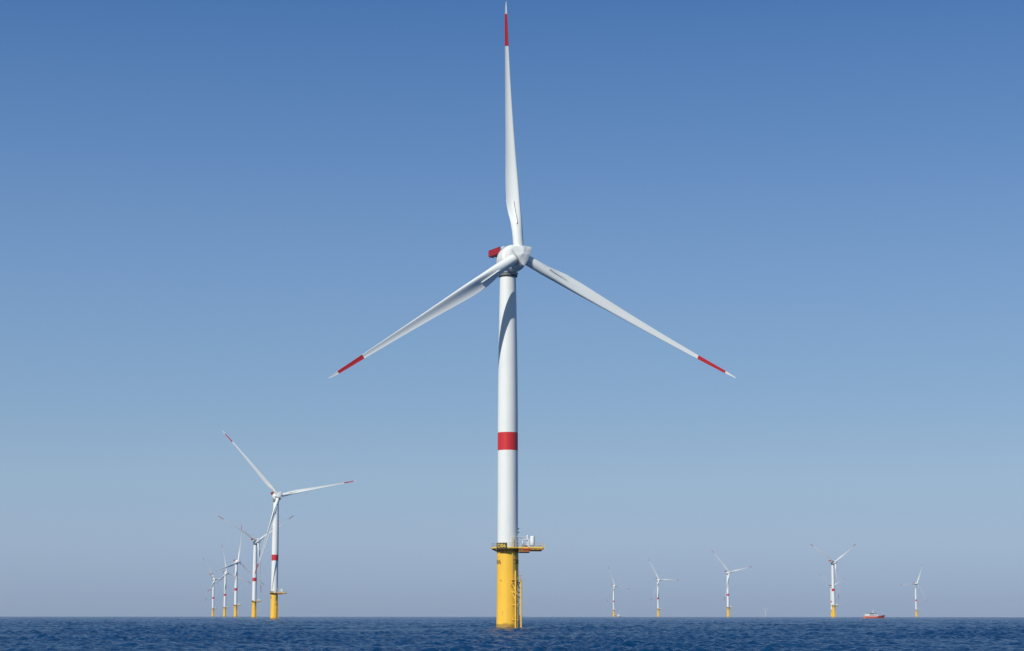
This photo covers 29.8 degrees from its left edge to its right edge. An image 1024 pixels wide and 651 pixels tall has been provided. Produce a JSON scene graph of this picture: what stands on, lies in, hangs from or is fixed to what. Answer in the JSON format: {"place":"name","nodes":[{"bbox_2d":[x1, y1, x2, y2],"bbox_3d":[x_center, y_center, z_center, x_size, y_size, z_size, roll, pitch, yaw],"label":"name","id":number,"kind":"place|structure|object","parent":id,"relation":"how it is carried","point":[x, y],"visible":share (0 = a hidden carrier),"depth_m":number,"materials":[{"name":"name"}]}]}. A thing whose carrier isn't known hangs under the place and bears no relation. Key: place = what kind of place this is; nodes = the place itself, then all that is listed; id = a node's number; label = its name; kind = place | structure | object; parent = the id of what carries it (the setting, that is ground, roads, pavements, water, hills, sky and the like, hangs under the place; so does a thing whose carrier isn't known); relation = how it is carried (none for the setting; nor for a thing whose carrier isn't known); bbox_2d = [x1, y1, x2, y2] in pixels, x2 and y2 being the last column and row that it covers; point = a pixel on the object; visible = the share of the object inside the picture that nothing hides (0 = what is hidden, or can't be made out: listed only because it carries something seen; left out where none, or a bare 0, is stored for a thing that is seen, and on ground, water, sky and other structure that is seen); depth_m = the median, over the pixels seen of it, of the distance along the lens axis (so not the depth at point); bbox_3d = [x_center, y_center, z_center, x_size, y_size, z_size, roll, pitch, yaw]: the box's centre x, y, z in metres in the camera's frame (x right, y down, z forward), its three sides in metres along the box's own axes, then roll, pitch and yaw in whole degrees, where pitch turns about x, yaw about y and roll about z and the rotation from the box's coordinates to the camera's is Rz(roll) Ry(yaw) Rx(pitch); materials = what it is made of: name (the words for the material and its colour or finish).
{"place":"outdoors","nodes":[
{"label":"outdoors","id":0,"kind":"place"},
{"bbox_2d":[0,617,1023,650],"bbox_3d":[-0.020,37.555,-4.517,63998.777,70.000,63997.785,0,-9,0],"label":"sea","id":1,"kind":"structure","parent":0,"point":[530,634],"depth_m":347.11,"materials":[{"name":"liquid"}]},
{"bbox_2d":[203,558,234,616],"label":"wind turbine","id":2,"kind":"object","parent":1,"relation":"in","point":[213,579],"visible":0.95,"depth_m":5459.58,"materials":[{"name":"white paint"}]},
{"bbox_2d":[206,543,251,616],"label":"wind turbine","id":3,"kind":"object","parent":1,"relation":"in","point":[225,606],"visible":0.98,"depth_m":4675.52,"materials":[{"name":"white paint"}]},
{"bbox_2d":[210,525,264,616],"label":"wind turbine","id":4,"kind":"object","parent":1,"relation":"in","point":[236,563],"visible":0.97,"depth_m":3701.10,"materials":[{"name":"white paint"}]},
{"bbox_2d":[217,515,293,617],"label":"wind turbine","id":5,"kind":"object","parent":1,"relation":"in","point":[256,541],"visible":0.92,"depth_m":2677.26,"materials":[{"name":"white paint"}]},
{"bbox_2d":[224,433,353,618],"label":"wind turbine","id":6,"kind":"object","parent":1,"relation":"in","point":[274,521],"visible":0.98,"depth_m":1661.56,"materials":[{"name":"white paint"}]},
{"bbox_2d":[329,3,735,627],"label":"wind turbine","id":7,"kind":"object","parent":1,"relation":"in","point":[515,257],"visible":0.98,"depth_m":549.51,"materials":[{"name":"white paint"}]},
{"bbox_2d":[608,567,627,616],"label":"wind turbine","id":8,"kind":"object","parent":1,"relation":"in","point":[614,586],"visible":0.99,"depth_m":6612.92,"materials":[{"name":"white paint"}]},
{"bbox_2d":[648,559,673,616],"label":"wind turbine","id":9,"kind":"object","parent":1,"relation":"in","point":[657,588],"visible":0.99,"depth_m":5528.38,"materials":[{"name":"white paint"}]},
{"bbox_2d":[713,552,752,616],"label":"wind turbine","id":10,"kind":"object","parent":1,"relation":"in","point":[728,572],"visible":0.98,"depth_m":4598.59,"materials":[{"name":"white paint"}]},
{"bbox_2d":[809,543,851,616],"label":"wind turbine","id":11,"kind":"object","parent":1,"relation":"in","point":[833,562],"visible":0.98,"depth_m":3719.39,"materials":[{"name":"white paint"}]},
{"bbox_2d":[822,576,844,616],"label":"wind turbine","id":12,"kind":"object","parent":1,"relation":"in","point":[830,585],"visible":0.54,"depth_m":6689.33,"materials":[{"name":"white paint"}]},
{"bbox_2d":[863,613,884,617],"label":"work boat","id":13,"kind":"object","parent":1,"relation":"on","point":[871,615],"visible":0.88,"depth_m":2271.22,"materials":[{"name":"red paint"}]},
{"bbox_2d":[900,564,927,616],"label":"wind turbine","id":14,"kind":"object","parent":1,"relation":"in","point":[915,583],"visible":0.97,"depth_m":6130.20,"materials":[{"name":"white paint"}]},
{"bbox_2d":[0,0,1023,616],"label":"sky","id":15,"kind":"structure","parent":0,"point":[210,210],"materials":[{"name":"blue"}]}
]}

